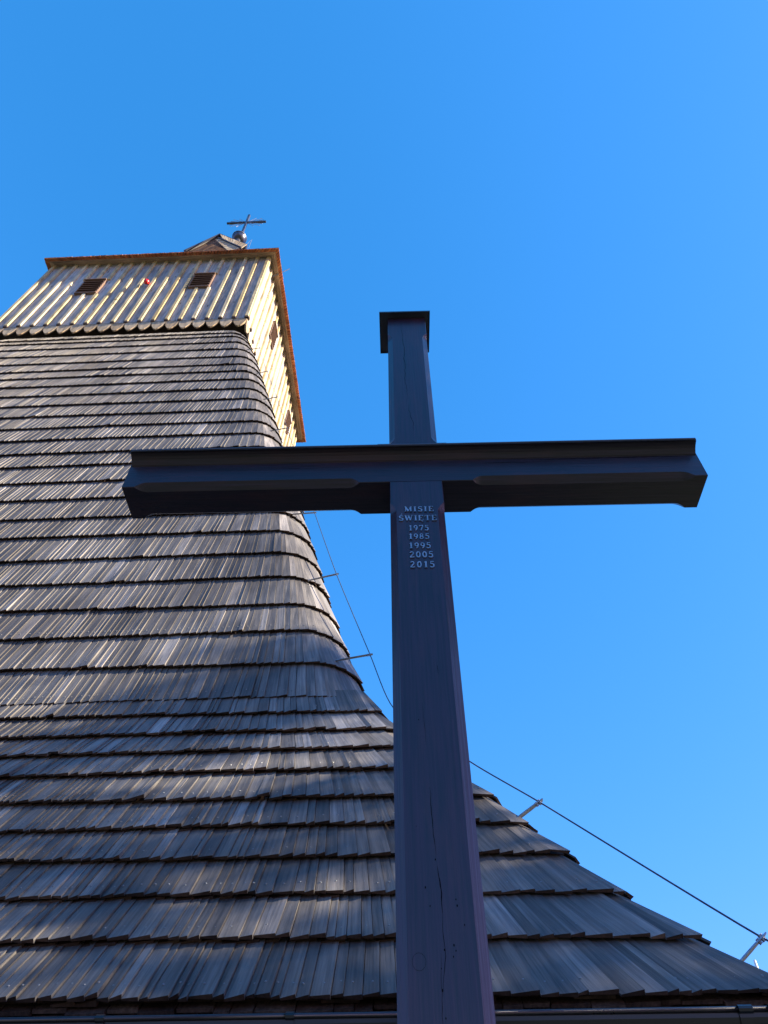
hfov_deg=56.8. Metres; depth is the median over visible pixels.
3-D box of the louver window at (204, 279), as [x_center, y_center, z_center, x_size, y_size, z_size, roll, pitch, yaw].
[-4.950,-6.278,19.308,0.620,0.768,0.166,-2,-49,2]
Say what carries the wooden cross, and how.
on the ground
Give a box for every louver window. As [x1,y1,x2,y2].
[74,278,106,295]
[188,272,215,288]
[269,321,277,349]
[284,410,291,434]
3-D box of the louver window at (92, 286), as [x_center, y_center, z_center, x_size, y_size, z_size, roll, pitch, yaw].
[-7.977,-6.114,19.321,0.672,0.787,0.166,-2,-49,2]
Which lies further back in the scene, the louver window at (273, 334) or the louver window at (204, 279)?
the louver window at (273, 334)
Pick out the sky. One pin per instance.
(573, 194)
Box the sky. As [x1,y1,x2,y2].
[0,0,767,971]
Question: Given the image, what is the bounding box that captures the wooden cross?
[122,311,707,1023]
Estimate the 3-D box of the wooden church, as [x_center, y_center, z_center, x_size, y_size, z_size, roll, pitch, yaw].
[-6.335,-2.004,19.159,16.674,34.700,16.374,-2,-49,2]
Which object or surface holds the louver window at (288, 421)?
in the wooden church
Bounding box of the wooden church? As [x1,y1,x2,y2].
[0,214,767,1023]

